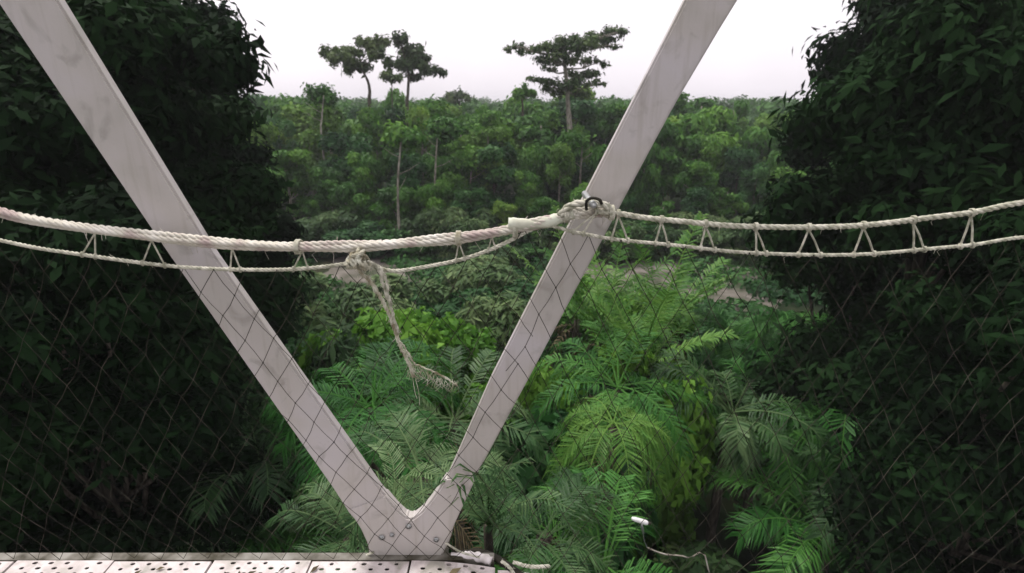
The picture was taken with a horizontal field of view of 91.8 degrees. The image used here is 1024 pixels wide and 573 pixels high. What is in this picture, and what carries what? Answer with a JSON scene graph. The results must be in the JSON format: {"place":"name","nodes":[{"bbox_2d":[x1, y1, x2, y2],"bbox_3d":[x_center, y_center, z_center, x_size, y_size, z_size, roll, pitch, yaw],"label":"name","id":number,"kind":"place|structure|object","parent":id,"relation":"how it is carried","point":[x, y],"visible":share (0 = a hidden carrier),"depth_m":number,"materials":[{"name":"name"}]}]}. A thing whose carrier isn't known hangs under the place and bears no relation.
{"place":"outdoors","nodes":[
{"label":"outdoors","id":0,"kind":"place"},
{"bbox_2d":[0,553,525,572],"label":"walkway platform","id":1,"kind":"structure","parent":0,"point":[200,563],"depth_m":1.77,"materials":[{"name":"white metal"}]},
{"bbox_2d":[0,0,736,570],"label":"shaped post","id":2,"kind":"object","parent":1,"relation":"on","point":[54,36],"visible":0.95,"depth_m":1.48,"materials":[{"name":"metal"}]},
{"bbox_2d":[0,199,615,262],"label":"handrail rope","id":3,"kind":"object","parent":2,"relation":"attached to","point":[570,211],"visible":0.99,"depth_m":1.33,"materials":[{"name":"fabric"}]},
{"bbox_2d":[0,230,532,274],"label":"rope","id":4,"kind":"object","parent":3,"relation":"hanging from","point":[165,265],"visible":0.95,"depth_m":1.37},
{"bbox_2d":[0,247,532,560],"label":"safety net","id":5,"kind":"object","parent":4,"relation":"hanging from","point":[250,415],"visible":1,"depth_m":1.52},
{"bbox_2d":[343,248,458,404],"bbox_3d":[-0.305,0.125,1.412,0.294,0.488,0.058,0,21,0],"label":"frayed rope","id":6,"kind":"object","parent":4,"relation":"hanging from","point":[355,259],"visible":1,"depth_m":1.37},
{"bbox_2d":[599,199,1023,233],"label":"handrail rope","id":7,"kind":"object","parent":2,"relation":"attached to","point":[983,210],"visible":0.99,"depth_m":1.32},
{"bbox_2d":[538,208,1023,262],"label":"rope","id":8,"kind":"object","parent":7,"relation":"hanging from","point":[854,254],"visible":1,"depth_m":1.34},
{"bbox_2d":[505,229,1023,572],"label":"safety net","id":9,"kind":"object","parent":8,"relation":"hanging from","point":[789,417],"visible":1,"depth_m":1.45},
{"bbox_2d":[181,0,859,103],"label":"sky","id":10,"kind":"structure","parent":0,"point":[750,54],"materials":[{"name":"white"}]},
{"bbox_2d":[277,152,829,572],"bbox_3d":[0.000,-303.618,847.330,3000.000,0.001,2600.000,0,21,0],"label":"ground","id":11,"kind":"structure","parent":0,"point":[744,557],"depth_m":16.17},
{"bbox_2d":[0,389,82,552],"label":"dark leaved tree","id":12,"kind":"object","parent":11,"relation":"on","point":[9,514],"visible":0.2,"depth_m":6.57,"materials":[{"name":"green plant"}]},
{"bbox_2d":[0,175,301,569],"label":"dark leaved tree","id":13,"kind":"object","parent":11,"relation":"on","point":[117,207],"visible":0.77,"depth_m":7.29,"materials":[{"name":"green plant"}]},
{"bbox_2d":[0,0,317,487],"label":"dark leaved tree","id":14,"kind":"object","parent":11,"relation":"on","point":[133,43],"visible":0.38,"depth_m":10.10,"materials":[{"name":"green plant"}]},
{"bbox_2d":[142,357,293,486],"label":"palm tree","id":15,"kind":"object","parent":11,"relation":"on","point":[263,403],"visible":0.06,"depth_m":11.78,"materials":[{"name":"green plant"}]},
{"bbox_2d":[146,0,307,321],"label":"dark leaved tree","id":16,"kind":"object","parent":11,"relation":"on","point":[289,227],"visible":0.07,"depth_m":18.93,"materials":[{"name":"green plant"}]},
{"bbox_2d":[174,416,333,569],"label":"palm tree","id":17,"kind":"object","parent":11,"relation":"on","point":[213,494],"visible":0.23,"depth_m":9.00,"materials":[{"name":"green plant"}]},
{"bbox_2d":[221,475,353,568],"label":"palm tree","id":18,"kind":"object","parent":11,"relation":"on","point":[275,545],"visible":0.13,"depth_m":10.20,"materials":[{"name":"green plant"}]},
{"bbox_2d":[259,147,320,220],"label":"forest tree","id":19,"kind":"object","parent":11,"relation":"on","point":[292,166],"visible":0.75,"depth_m":47.25,"materials":[{"name":"green plant"}]},
{"bbox_2d":[279,101,318,195],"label":"forest tree","id":20,"kind":"object","parent":11,"relation":"on","point":[298,115],"visible":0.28,"depth_m":59.60,"materials":[{"name":"green plant"}]},
{"bbox_2d":[238,453,365,568],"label":"palm tree","id":21,"kind":"object","parent":11,"relation":"on","point":[294,526],"visible":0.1,"depth_m":10.68,"materials":[{"name":"green plant"}]},
{"bbox_2d":[299,82,341,210],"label":"pale trunk tree","id":22,"kind":"object","parent":11,"relation":"on","point":[322,96],"visible":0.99,"depth_m":49.00,"materials":[{"name":"green plant"}]},
{"bbox_2d":[297,103,347,207],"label":"forest tree","id":23,"kind":"object","parent":11,"relation":"on","point":[332,117],"visible":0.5,"depth_m":54.74,"materials":[{"name":"green plant"}]},
{"bbox_2d":[296,208,360,257],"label":"bush","id":24,"kind":"object","parent":11,"relation":"on","point":[327,219],"visible":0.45,"depth_m":42.18,"materials":[{"name":"green plant"}]},
{"bbox_2d":[308,165,349,213],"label":"forest tree","id":25,"kind":"object","parent":11,"relation":"on","point":[328,178],"visible":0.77,"depth_m":46.57,"materials":[{"name":"green plant"}]},
{"bbox_2d":[284,296,386,363],"bbox_3d":[-6.592,3.450,19.687,4.768,6.427,3.897,-9,22,-22],"label":"shrub","id":26,"kind":"object","parent":11,"relation":"on","point":[328,317],"visible":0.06,"depth_m":18.70,"materials":[{"name":"green plant"}]},
{"bbox_2d":[262,474,412,569],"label":"palm tree","id":27,"kind":"object","parent":11,"relation":"on","point":[331,507],"visible":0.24,"depth_m":5.53,"materials":[{"name":"green plant"}]},
{"bbox_2d":[316,131,387,194],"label":"forest tree","id":28,"kind":"object","parent":11,"relation":"on","point":[361,143],"visible":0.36,"depth_m":49.07,"materials":[{"name":"green plant"}]},
{"bbox_2d":[328,178,379,221],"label":"forest tree","id":29,"kind":"object","parent":11,"relation":"on","point":[360,203],"visible":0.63,"depth_m":44.38,"materials":[{"name":"green plant"}]},
{"bbox_2d":[318,33,391,193],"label":"umbrella tree","id":30,"kind":"object","parent":11,"relation":"on","point":[335,56],"visible":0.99,"depth_m":56.18,"materials":[{"name":"green plant"}]},
{"bbox_2d":[257,336,467,531],"bbox_3d":[-2.282,5.319,8.920,3.031,8.612,3.458,1,21,3],"label":"palm tree","id":31,"kind":"object","parent":11,"relation":"on","point":[377,414],"visible":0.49,"depth_m":7.69,"materials":[{"name":"green plant"}]},
{"bbox_2d":[263,367,464,549],"bbox_3d":[-2.816,5.237,11.042,4.114,7.300,4.330,-15,25,-35],"label":"palm tree","id":32,"kind":"object","parent":11,"relation":"on","point":[290,435],"visible":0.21,"depth_m":9.35,"materials":[{"name":"green plant"}]},
{"bbox_2d":[307,318,420,436],"bbox_3d":[-3.791,5.019,13.351,3.974,8.545,3.248,14,25,32],"label":"shrub","id":33,"kind":"object","parent":11,"relation":"on","point":[338,353],"visible":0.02,"depth_m":12.21,"materials":[{"name":"green plant"}]},
{"bbox_2d":[345,149,387,204],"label":"forest tree","id":34,"kind":"object","parent":11,"relation":"on","point":[364,165],"visible":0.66,"depth_m":45.45,"materials":[{"name":"green plant"}]},
{"bbox_2d":[351,104,393,190],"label":"forest tree","id":35,"kind":"object","parent":11,"relation":"on","point":[369,117],"visible":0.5,"depth_m":55.64,"materials":[{"name":"green plant"}]},
{"bbox_2d":[324,254,425,289],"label":"clearing","id":36,"kind":"structure","parent":11,"relation":"on","point":[345,275],"depth_m":38.11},
{"bbox_2d":[333,272,450,311],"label":"shrub","id":37,"kind":"object","parent":11,"relation":"on","point":[403,288],"visible":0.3,"depth_m":25.66,"materials":[{"name":"green plant"}]},
{"bbox_2d":[340,439,444,514],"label":"palm tree","id":38,"kind":"object","parent":11,"relation":"on","point":[403,481],"visible":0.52,"depth_m":2.76,"materials":[{"name":"green plant"}]},
{"bbox_2d":[368,184,420,228],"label":"forest tree","id":39,"kind":"object","parent":11,"relation":"on","point":[387,214],"visible":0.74,"depth_m":42.63,"materials":[{"name":"green plant"}]},
{"bbox_2d":[362,224,438,264],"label":"bush","id":40,"kind":"object","parent":11,"relation":"on","point":[395,232],"visible":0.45,"depth_m":40.84,"materials":[{"name":"green plant"}]},
{"bbox_2d":[374,115,434,255],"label":"pale trunk tree","id":41,"kind":"object","parent":11,"relation":"on","point":[404,136],"visible":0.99,"depth_m":39.19,"materials":[{"name":"green plant"}]},
{"bbox_2d":[385,152,428,210],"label":"forest tree","id":42,"kind":"object","parent":11,"relation":"on","point":[413,176],"visible":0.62,"depth_m":45.27,"materials":[{"name":"green plant"}]},
{"bbox_2d":[381,29,447,126],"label":"umbrella tree","id":43,"kind":"object","parent":11,"relation":"on","point":[411,59],"visible":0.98,"depth_m":57.71,"materials":[{"name":"green plant"}]},
{"bbox_2d":[338,305,494,419],"bbox_3d":[-2.436,4.196,15.711,4.877,8.457,4.579,2,21,5],"label":"shrub","id":44,"kind":"object","parent":11,"relation":"on","point":[375,330],"visible":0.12,"depth_m":13.49,"materials":[{"name":"green plant"}]},
{"bbox_2d":[329,402,516,572],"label":"palm tree","id":45,"kind":"object","parent":11,"relation":"on","point":[400,439],"visible":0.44,"depth_m":4.36,"materials":[{"name":"green plant"}]},
{"bbox_2d":[412,178,452,212],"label":"forest tree","id":46,"kind":"object","parent":11,"relation":"on","point":[427,196],"visible":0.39,"depth_m":42.76,"materials":[{"name":"green plant"}]},
{"bbox_2d":[417,114,464,186],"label":"pale trunk tree","id":47,"kind":"object","parent":11,"relation":"on","point":[444,131],"visible":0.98,"depth_m":43.94,"materials":[{"name":"green plant"}]},
{"bbox_2d":[421,205,468,252],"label":"bush","id":48,"kind":"object","parent":11,"relation":"on","point":[435,214],"visible":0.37,"depth_m":40.93,"materials":[{"name":"green plant"}]},
{"bbox_2d":[423,149,474,206],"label":"forest tree","id":49,"kind":"object","parent":11,"relation":"on","point":[452,174],"visible":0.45,"depth_m":45.59,"materials":[{"name":"green plant"}]},
{"bbox_2d":[363,345,549,549],"bbox_3d":[-1.040,5.234,11.208,3.650,7.186,3.664,-1,21,-3],"label":"palm tree","id":50,"kind":"object","parent":11,"relation":"on","point":[457,429],"visible":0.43,"depth_m":10.10,"materials":[{"name":"green plant"}]},
{"bbox_2d":[418,287,495,325],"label":"bush","id":51,"kind":"object","parent":11,"relation":"on","point":[453,308],"visible":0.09,"depth_m":25.38,"materials":[{"name":"green plant"}]},
{"bbox_2d":[437,215,488,266],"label":"bush","id":52,"kind":"object","parent":11,"relation":"on","point":[451,224],"visible":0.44,"depth_m":39.83,"materials":[{"name":"green plant"}]},
{"bbox_2d":[447,187,490,219],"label":"forest tree","id":53,"kind":"object","parent":11,"relation":"on","point":[477,195],"visible":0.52,"depth_m":42.99,"materials":[{"name":"green plant"}]},
{"bbox_2d":[414,308,524,444],"bbox_3d":[-1.377,4.475,15.678,3.698,7.746,3.939,-11,23,-27],"label":"shrub","id":54,"kind":"object","parent":11,"relation":"on","point":[468,339],"visible":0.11,"depth_m":15.00,"materials":[{"name":"green plant"}]},
{"bbox_2d":[437,254,525,296],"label":"shrub","id":55,"kind":"object","parent":11,"relation":"on","point":[496,274],"visible":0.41,"depth_m":27.88,"materials":[{"name":"green plant"}]},
{"bbox_2d":[456,122,518,193],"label":"forest tree","id":56,"kind":"object","parent":11,"relation":"on","point":[498,133],"visible":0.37,"depth_m":47.68,"materials":[{"name":"green plant"}]},
{"bbox_2d":[455,289,530,383],"bbox_3d":[-0.473,3.197,22.356,5.329,5.872,5.186,9,22,23],"label":"shrub","id":57,"kind":"object","parent":11,"relation":"on","point":[500,321],"visible":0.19,"depth_m":22.04,"materials":[{"name":"green plant"}]},
{"bbox_2d":[468,141,521,209],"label":"forest tree","id":58,"kind":"object","parent":11,"relation":"on","point":[496,177],"visible":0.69,"depth_m":46.02,"materials":[{"name":"green plant"}]},
{"bbox_2d":[436,457,576,567],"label":"palm tree","id":59,"kind":"object","parent":11,"relation":"on","point":[478,515],"visible":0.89,"depth_m":2.09,"materials":[{"name":"green plant"}]},
{"bbox_2d":[513,169,542,218],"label":"forest tree","id":60,"kind":"object","parent":11,"relation":"on","point":[529,184],"visible":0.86,"depth_m":45.81,"materials":[{"name":"green plant"}]},
{"bbox_2d":[512,145,550,217],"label":"forest tree","id":61,"kind":"object","parent":11,"relation":"on","point":[532,160],"visible":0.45,"depth_m":48.93,"materials":[{"name":"green plant"}]},
{"bbox_2d":[251,93,813,128],"bbox_3d":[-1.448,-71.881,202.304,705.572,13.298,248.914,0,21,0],"label":"wood","id":62,"kind":"object","parent":11,"relation":"on","point":[756,107],"visible":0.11,"depth_m":128.72,"materials":[{"name":"green plant"}]},
{"bbox_2d":[511,113,564,193],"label":"forest tree","id":63,"kind":"object","parent":11,"relation":"on","point":[533,131],"visible":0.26,"depth_m":53.05,"materials":[{"name":"green plant"}]},
{"bbox_2d":[471,464,626,572],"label":"palm tree","id":64,"kind":"object","parent":11,"relation":"on","point":[547,541],"visible":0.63,"depth_m":6.04,"materials":[{"name":"green plant"}]},
{"bbox_2d":[288,251,830,572],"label":"ground cover","id":65,"kind":"object","parent":11,"relation":"on","point":[753,285],"visible":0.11,"depth_m":33.94,"materials":[{"name":"green plant"}]},
{"bbox_2d":[516,359,605,422],"bbox_3d":[1.606,4.697,15.617,3.715,5.625,3.439,15,25,34],"label":"shrub","id":66,"kind":"object","parent":11,"relation":"on","point":[537,386],"visible":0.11,"depth_m":14.39,"materials":[{"name":"green plant"}]},
{"bbox_2d":[544,141,579,208],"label":"forest tree","id":67,"kind":"object","parent":11,"relation":"on","point":[562,165],"visible":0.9,"depth_m":46.35,"materials":[{"name":"green plant"}]},
{"bbox_2d":[501,24,629,203],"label":"umbrella tree","id":68,"kind":"object","parent":11,"relation":"on","point":[557,49],"visible":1,"depth_m":50.76,"materials":[{"name":"green plant"}]},
{"bbox_2d":[540,96,603,197],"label":"forest tree","id":69,"kind":"object","parent":11,"relation":"on","point":[582,108],"visible":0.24,"depth_m":61.70,"materials":[{"name":"green plant"}]},
{"bbox_2d":[551,125,596,183],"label":"pale trunk tree","id":70,"kind":"object","parent":11,"relation":"on","point":[578,143],"visible":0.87,"depth_m":47.89,"materials":[{"name":"green plant"}]},
{"bbox_2d":[493,408,664,572],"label":"palm tree","id":71,"kind":"object","parent":11,"relation":"on","point":[551,422],"visible":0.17,"depth_m":9.75,"materials":[{"name":"green plant"}]},
{"bbox_2d":[507,205,652,370],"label":"palm tree","id":72,"kind":"object","parent":11,"relation":"on","point":[576,324],"visible":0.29,"depth_m":19.52,"materials":[{"name":"green plant"}]},
{"bbox_2d":[494,463,671,572],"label":"palm tree","id":73,"kind":"object","parent":11,"relation":"on","point":[612,515],"visible":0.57,"depth_m":6.30,"materials":[{"name":"green plant"}]},
{"bbox_2d":[552,273,642,359],"bbox_3d":[4.380,1.641,26.143,5.731,3.796,6.191,6,21,14],"label":"shrub","id":74,"kind":"object","parent":11,"relation":"on","point":[585,339],"visible":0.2,"depth_m":24.72,"materials":[{"name":"green plant"}]},
{"bbox_2d":[579,101,626,176],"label":"forest tree","id":75,"kind":"object","parent":11,"relation":"on","point":[606,116],"visible":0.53,"depth_m":61.98,"materials":[{"name":"green plant"}]},
{"bbox_2d":[540,394,680,559],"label":"palm tree","id":76,"kind":"object","parent":11,"relation":"on","point":[614,434],"visible":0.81,"depth_m":8.64,"materials":[{"name":"green plant"}]},
{"bbox_2d":[537,225,701,376],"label":"palm tree","id":77,"kind":"object","parent":11,"relation":"on","point":[575,305],"visible":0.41,"depth_m":16.77,"materials":[{"name":"green plant"}]},
{"bbox_2d":[597,218,647,263],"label":"bush","id":78,"kind":"object","parent":11,"relation":"on","point":[637,231],"visible":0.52,"depth_m":39.68,"materials":[{"name":"green plant"}]},
{"bbox_2d":[585,328,659,394],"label":"shrub","id":79,"kind":"object","parent":11,"relation":"on","point":[642,371],"visible":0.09,"depth_m":14.40,"materials":[{"name":"green plant"}]},
{"bbox_2d":[524,320,721,498],"bbox_3d":[2.622,4.767,13.128,4.660,6.748,4.580,-19,28,-41],"label":"palm tree","id":80,"kind":"object","parent":11,"relation":"on","point":[643,382],"visible":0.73,"depth_m":11.98,"materials":[{"name":"green plant"}]},
{"bbox_2d":[627,142,666,220],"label":"forest tree","id":81,"kind":"object","parent":11,"relation":"on","point":[647,192],"visible":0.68,"depth_m":46.28,"materials":[{"name":"green plant"}]},
{"bbox_2d":[574,211,739,378],"bbox_3d":[3.836,2.822,14.834,4.950,9.262,5.837,8,22,20],"label":"palm tree","id":82,"kind":"object","parent":11,"relation":"on","point":[707,339],"visible":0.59,"depth_m":14.89,"materials":[{"name":"green plant"}]},
{"bbox_2d":[639,118,687,199],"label":"forest tree","id":83,"kind":"object","parent":11,"relation":"on","point":[669,136],"visible":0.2,"depth_m":48.16,"materials":[{"name":"green plant"}]},
{"bbox_2d":[645,225,693,261],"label":"bush","id":84,"kind":"object","parent":11,"relation":"on","point":[673,234],"visible":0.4,"depth_m":40.60,"materials":[{"name":"green plant"}]},
{"bbox_2d":[623,361,722,560],"bbox_3d":[3.904,4.947,13.729,3.502,6.514,3.182,18,27,40],"label":"shrub","id":85,"kind":"object","parent":11,"relation":"on","point":[680,499],"visible":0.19,"depth_m":12.07,"materials":[{"name":"green plant"}]},
{"bbox_2d":[598,234,753,372],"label":"palm tree","id":86,"kind":"object","parent":11,"relation":"on","point":[692,297],"visible":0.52,"depth_m":18.36,"materials":[{"name":"green plant"}]},
{"bbox_2d":[584,257,783,312],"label":"clearing","id":87,"kind":"structure","parent":11,"relation":"on","point":[742,292],"depth_m":36.40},
{"bbox_2d":[672,159,720,208],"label":"forest tree","id":88,"kind":"object","parent":11,"relation":"on","point":[703,175],"visible":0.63,"depth_m":44.09,"materials":[{"name":"green plant"}]},
{"bbox_2d":[653,539,747,572],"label":"bush","id":89,"kind":"object","parent":11,"relation":"on","point":[695,564],"visible":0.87,"depth_m":11.45,"materials":[{"name":"green plant"}]},
{"bbox_2d":[676,131,724,202],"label":"forest tree","id":90,"kind":"object","parent":11,"relation":"on","point":[702,147],"visible":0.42,"depth_m":49.70,"materials":[{"name":"green plant"}]},
{"bbox_2d":[666,104,742,200],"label":"forest tree","id":91,"kind":"object","parent":11,"relation":"on","point":[712,121],"visible":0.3,"depth_m":53.06,"materials":[{"name":"green plant"}]},
{"bbox_2d":[690,227,751,262],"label":"bush","id":92,"kind":"object","parent":11,"relation":"on","point":[721,238],"visible":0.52,"depth_m":40.16,"materials":[{"name":"green plant"}]},
{"bbox_2d":[706,186,750,221],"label":"forest tree","id":93,"kind":"object","parent":11,"relation":"on","point":[733,201],"visible":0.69,"depth_m":44.73,"materials":[{"name":"green plant"}]},
{"bbox_2d":[669,297,799,428],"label":"palm tree","id":94,"kind":"object","parent":11,"relation":"on","point":[724,324],"visible":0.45,"depth_m":17.75,"materials":[{"name":"green plant"}]},
{"bbox_2d":[718,146,759,218],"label":"forest tree","id":95,"kind":"object","parent":11,"relation":"on","point":[740,161],"visible":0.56,"depth_m":49.62,"materials":[{"name":"green plant"}]},
{"bbox_2d":[646,348,833,547],"bbox_3d":[5.436,4.922,13.375,4.095,6.245,4.080,4,21,11],"label":"palm tree","id":96,"kind":"object","parent":11,"relation":"on","point":[730,427],"visible":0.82,"depth_m":11.71,"materials":[{"name":"green plant"}]},
{"bbox_2d":[737,161,771,218],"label":"forest tree","id":97,"kind":"object","parent":11,"relation":"on","point":[748,182],"visible":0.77,"depth_m":47.79,"materials":[{"name":"green plant"}]},
{"bbox_2d":[730,125,778,193],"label":"forest tree","id":98,"kind":"object","parent":11,"relation":"on","point":[758,139],"visible":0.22,"depth_m":52.92,"materials":[{"name":"green plant"}]},
{"bbox_2d":[685,354,855,537],"bbox_3d":[6.793,5.236,13.847,5.142,5.321,4.886,-3,21,-9],"label":"palm tree","id":99,"kind":"object","parent":11,"relation":"on","point":[814,468],"visible":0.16,"depth_m":12.22,"materials":[{"name":"green plant"}]},
{"bbox_2d":[716,302,844,416],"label":"palm tree","id":100,"kind":"object","parent":11,"relation":"on","point":[760,322],"visible":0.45,"depth_m":17.41,"materials":[{"name":"green plant"}]},
{"bbox_2d":[705,447,874,572],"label":"palm tree","id":101,"kind":"object","parent":11,"relation":"on","point":[776,527],"visible":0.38,"depth_m":10.79,"materials":[{"name":"green plant"}]},
{"bbox_2d":[755,0,919,331],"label":"dark leaved tree","id":102,"kind":"object","parent":11,"relation":"on","point":[833,49],"visible":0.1,"depth_m":17.73,"materials":[{"name":"green plant"}]},
{"bbox_2d":[746,383,945,496],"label":"palm tree","id":103,"kind":"object","parent":11,"relation":"on","point":[814,413],"visible":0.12,"depth_m":11.95,"materials":[{"name":"green plant"}]},
{"bbox_2d":[730,0,1023,551],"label":"dark leaved tree","id":104,"kind":"object","parent":11,"relation":"on","point":[914,125],"visible":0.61,"depth_m":10.12,"materials":[{"name":"green plant"}]},
{"bbox_2d":[786,417,1012,570],"bbox_3d":[8.110,6.135,11.245,4.095,5.459,4.080,15,25,35],"label":"palm tree","id":105,"kind":"object","parent":11,"relation":"on","point":[826,527],"visible":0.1,"depth_m":10.32,"materials":[{"name":"green plant"}]},
{"bbox_2d":[792,191,1023,572],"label":"dark leaved tree","id":106,"kind":"object","parent":11,"relation":"on","point":[917,301],"visible":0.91,"depth_m":8.28,"materials":[{"name":"green plant"}]},
{"bbox_2d":[862,0,1008,289],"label":"dark leaved tree","id":107,"kind":"object","parent":11,"relation":"on","point":[897,261],"visible":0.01,"depth_m":16.93,"materials":[{"name":"green plant"}]},
{"bbox_2d":[928,437,1023,572],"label":"dark leaved tree","id":108,"kind":"object","parent":11,"relation":"on","point":[1006,556],"visible":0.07,"depth_m":9.59,"materials":[{"name":"green plant"}]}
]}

